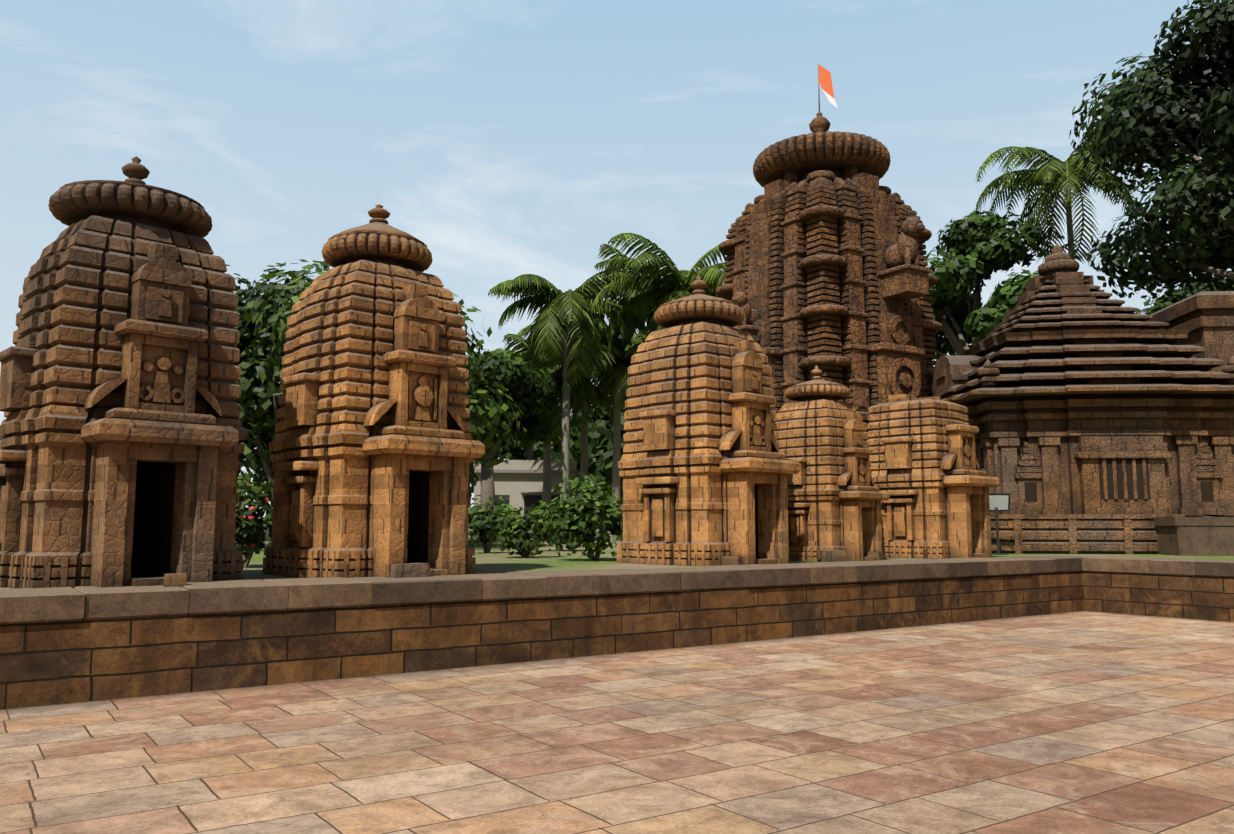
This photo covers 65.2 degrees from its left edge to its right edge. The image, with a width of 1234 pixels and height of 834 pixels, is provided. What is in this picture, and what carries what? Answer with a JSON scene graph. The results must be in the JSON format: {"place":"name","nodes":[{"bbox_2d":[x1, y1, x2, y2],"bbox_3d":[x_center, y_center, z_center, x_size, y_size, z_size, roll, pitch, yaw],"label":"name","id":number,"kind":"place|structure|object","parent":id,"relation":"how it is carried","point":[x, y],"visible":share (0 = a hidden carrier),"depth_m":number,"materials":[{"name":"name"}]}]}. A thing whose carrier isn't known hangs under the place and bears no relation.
{"place":"outdoors","nodes":[
{"label":"outdoors","id":0,"kind":"place"},
{"bbox_2d":[575,474,599,537],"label":"bush","id":1,"kind":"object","parent":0,"point":[595,486],"depth_m":49.46,"materials":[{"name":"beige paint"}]},
{"bbox_2d":[0,0,1231,516],"label":"sky","id":2,"kind":"structure","parent":0,"point":[511,139],"materials":[{"name":"blue"}]},
{"bbox_2d":[0,611,1233,833],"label":"court paving","id":3,"kind":"structure","parent":0,"point":[1086,723],"depth_m":6.92,"materials":[{"name":"brown stone"}]},
{"bbox_2d":[0,528,1233,588],"bbox_3d":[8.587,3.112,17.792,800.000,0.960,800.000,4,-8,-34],"label":"lawn","id":4,"kind":"structure","parent":0,"point":[496,559],"depth_m":17.26,"materials":[{"name":"green plant"}]},
{"bbox_2d":[0,156,247,588],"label":"shrine","id":5,"kind":"object","parent":4,"relation":"on","point":[123,432],"visible":0.98,"depth_m":10.02,"materials":[{"name":"brown stone"}]},
{"bbox_2d":[234,476,273,567],"bbox_3d":[-5.616,1.622,14.498,1.284,1.489,1.491,3,-7,-27],"label":"flower bush","id":6,"kind":"object","parent":4,"relation":"on","point":[253,531],"visible":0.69,"depth_m":14.24,"materials":[{"name":"green plant"}]},
{"bbox_2d":[235,367,280,429],"bbox_3d":[-17.478,0.339,39.147,9.375,9.936,8.230,0,-6,1],"label":"tree","id":7,"kind":"object","parent":4,"relation":"on","point":[258,402],"depth_m":39.21,"materials":[{"name":"green plant"}]},
{"bbox_2d":[262,204,484,577],"bbox_3d":[-3.075,-0.434,12.566,2.344,4.920,2.686,6,-9,-44],"label":"shrine","id":8,"kind":"object","parent":4,"relation":"on","point":[375,447],"visible":0.96,"depth_m":11.79,"materials":[{"name":"orange stone"}]},
{"bbox_2d":[226,259,526,514],"bbox_3d":[-9.034,-0.304,26.912,12.336,8.482,13.222,3,-7,-28],"label":"tree","id":9,"kind":"object","parent":4,"relation":"on","point":[262,327],"visible":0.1,"depth_m":25.38,"materials":[{"name":"green plant"}]},
{"bbox_2d":[469,458,506,504],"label":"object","id":10,"kind":"object","parent":4,"relation":"on","point":[470,495],"depth_m":77.23,"materials":[{"name":"white"}]},
{"bbox_2d":[468,495,517,552],"bbox_3d":[-2.897,2.469,21.760,1.339,1.430,1.230,0,-6,1],"label":"bush","id":11,"kind":"object","parent":4,"relation":"on","point":[483,530],"visible":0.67,"depth_m":21.57,"materials":[{"name":"green plant"}]},
{"bbox_2d":[470,441,525,468],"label":"tree","id":12,"kind":"object","parent":4,"relation":"on","point":[516,452],"depth_m":46.60,"materials":[{"name":"green plant"}]},
{"bbox_2d":[465,347,558,542],"bbox_3d":[-4.806,1.236,36.584,5.108,7.590,5.198,-2,-7,20],"label":"tree","id":13,"kind":"object","parent":4,"relation":"on","point":[519,380],"visible":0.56,"depth_m":35.78,"materials":[{"name":"green plant"}]},
{"bbox_2d":[490,504,554,557],"bbox_3d":[-1.792,2.274,18.786,1.265,1.154,1.298,0,-6,1],"label":"bush","id":14,"kind":"object","parent":4,"relation":"on","point":[523,539],"visible":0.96,"depth_m":18.49,"materials":[{"name":"green plant"}]},
{"bbox_2d":[163,550,883,587],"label":"doorsteps","id":15,"kind":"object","parent":4,"relation":"on","point":[405,570],"depth_m":11.24,"materials":[{"name":"brown stone"}]},
{"bbox_2d":[470,460,579,538],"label":"house","id":16,"kind":"structure","parent":4,"relation":"on","point":[518,483],"depth_m":43.95,"materials":[{"name":"beige paint"}]},
{"bbox_2d":[516,335,553,459],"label":"tree","id":17,"kind":"object","parent":4,"relation":"on","point":[529,453],"depth_m":46.01,"materials":[{"name":"green plant"}]},
{"bbox_2d":[481,327,625,540],"bbox_3d":[-2.827,0.968,39.913,6.581,8.848,6.165,0,-6,1],"label":"palm","id":18,"kind":"object","parent":4,"relation":"on","point":[590,394],"visible":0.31,"depth_m":39.75,"materials":[{"name":"green plant"}]},
{"bbox_2d":[525,499,584,550],"bbox_3d":[-1.427,2.725,23.828,1.620,1.383,1.810,0,-6,1],"label":"bush","id":19,"kind":"object","parent":4,"relation":"on","point":[543,503],"visible":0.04,"depth_m":23.52,"materials":[{"name":"green plant"}]},
{"bbox_2d":[503,402,627,504],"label":"tree","id":20,"kind":"object","parent":4,"relation":"on","point":[600,448],"visible":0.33,"depth_m":64.49,"materials":[{"name":"green plant"}]},
{"bbox_2d":[488,269,644,499],"bbox_3d":[-1.932,-0.332,37.265,6.029,10.840,6.374,0,-6,1],"label":"palm","id":21,"kind":"object","parent":4,"relation":"on","point":[568,310],"visible":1,"depth_m":36.86,"materials":[{"name":"green plant"}]},
{"bbox_2d":[513,318,647,538],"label":"palm","id":22,"kind":"object","parent":4,"relation":"on","point":[584,440],"visible":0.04,"depth_m":41.84,"materials":[{"name":"green plant"}]},
{"bbox_2d":[542,472,622,560],"bbox_3d":[-0.432,1.836,17.339,1.867,1.701,1.919,0,-6,1],"label":"bush","id":23,"kind":"object","parent":4,"relation":"on","point":[584,512],"visible":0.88,"depth_m":16.90,"materials":[{"name":"green plant"}]},
{"bbox_2d":[544,321,657,540],"bbox_3d":[0.274,0.471,39.150,6.257,9.667,6.278,0,-6,1],"label":"palm","id":24,"kind":"object","parent":4,"relation":"on","point":[622,364],"visible":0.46,"depth_m":38.69,"materials":[{"name":"green plant"}]},
{"bbox_2d":[588,244,688,344],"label":"palm","id":25,"kind":"object","parent":4,"relation":"on","point":[622,302],"visible":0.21,"depth_m":40.39,"materials":[{"name":"green plant"}]},
{"bbox_2d":[591,233,726,347],"bbox_3d":[2.407,-0.898,36.519,6.753,11.798,6.392,0,-6,1],"label":"palm","id":26,"kind":"object","parent":4,"relation":"on","point":[672,286],"visible":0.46,"depth_m":36.21,"materials":[{"name":"green plant"}]},
{"bbox_2d":[617,276,800,565],"bbox_3d":[1.534,-0.016,16.283,2.410,4.920,2.752,6,-9,-44],"label":"shrine","id":27,"kind":"object","parent":4,"relation":"on","point":[705,466],"visible":0.98,"depth_m":15.49,"materials":[{"name":"orange stone"}]},
{"bbox_2d":[716,63,942,440],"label":"temple tower","id":28,"kind":"structure","parent":4,"relation":"on","point":[826,264],"depth_m":25.68,"materials":[{"name":"stone"}]},
{"bbox_2d":[773,365,889,560],"bbox_3d":[3.847,0.817,17.876,1.808,3.620,2.059,6,-9,-44],"label":"shrine","id":29,"kind":"object","parent":4,"relation":"on","point":[836,496],"visible":0.85,"depth_m":17.25,"materials":[{"name":"orange stone"}]},
{"bbox_2d":[867,394,998,558],"bbox_3d":[6.179,1.157,19.166,1.990,3.233,2.310,6,-9,-44],"label":"ruined shrine","id":30,"kind":"object","parent":4,"relation":"on","point":[932,479],"visible":0.94,"depth_m":18.52,"materials":[{"name":"orange stone"}]},
{"bbox_2d":[925,210,1050,360],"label":"tree","id":31,"kind":"object","parent":4,"relation":"on","point":[979,248],"visible":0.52,"depth_m":42.18,"materials":[{"name":"green plant"}]},
{"bbox_2d":[989,493,1010,554],"bbox_3d":[8.207,2.308,20.810,0.560,1.312,0.260,-2,-7,13],"label":"info sign","id":32,"kind":"object","parent":4,"relation":"on","point":[999,502],"visible":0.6,"depth_m":20.80,"materials":[{"name":"white"}]},
{"bbox_2d":[975,126,1160,263],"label":"palm","id":33,"kind":"object","parent":4,"relation":"on","point":[1055,175],"visible":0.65,"depth_m":41.84,"materials":[{"name":"green plant"}]},
{"bbox_2d":[932,243,1233,516],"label":"temple hall","id":34,"kind":"structure","parent":4,"relation":"on","point":[1069,386],"depth_m":21.81,"materials":[{"name":"stone"}]},
{"bbox_2d":[1069,0,1233,299],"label":"tree","id":35,"kind":"object","parent":4,"relation":"on","point":[1150,121],"visible":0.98,"depth_m":31.84,"materials":[{"name":"green plant"}]},
{"bbox_2d":[1134,274,1233,314],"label":"tree","id":36,"kind":"object","parent":4,"relation":"on","point":[1163,301],"visible":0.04,"depth_m":54.04,"materials":[{"name":"green plant"}]},
{"bbox_2d":[1153,517,1233,555],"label":"stone platform","id":37,"kind":"structure","parent":4,"relation":"on","point":[1195,536],"depth_m":20.00,"materials":[{"name":"stone"}]},
{"bbox_2d":[990,514,1184,553],"bbox_3d":[10.030,2.598,21.388,4.756,0.866,0.518,-1,-6,8],"label":"stone railing","id":38,"kind":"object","parent":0,"point":[1077,533],"depth_m":21.16,"materials":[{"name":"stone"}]},
{"bbox_2d":[1147,291,1233,429],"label":"building","id":39,"kind":"structure","parent":0,"point":[1206,318],"depth_m":23.41,"materials":[{"name":"stone"}]},
{"label":"ground","id":40,"kind":"structure","parent":0,"visible":0},
{"bbox_2d":[0,556,1093,709],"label":"retaining wall","id":41,"kind":"structure","parent":40,"relation":"on","point":[65,645],"depth_m":10.64,"materials":[{"name":"stone"}]},
{"bbox_2d":[1082,556,1233,621],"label":"low wall","id":42,"kind":"structure","parent":40,"relation":"on","point":[1198,589],"depth_m":16.66,"materials":[{"name":"stone"}]}
]}

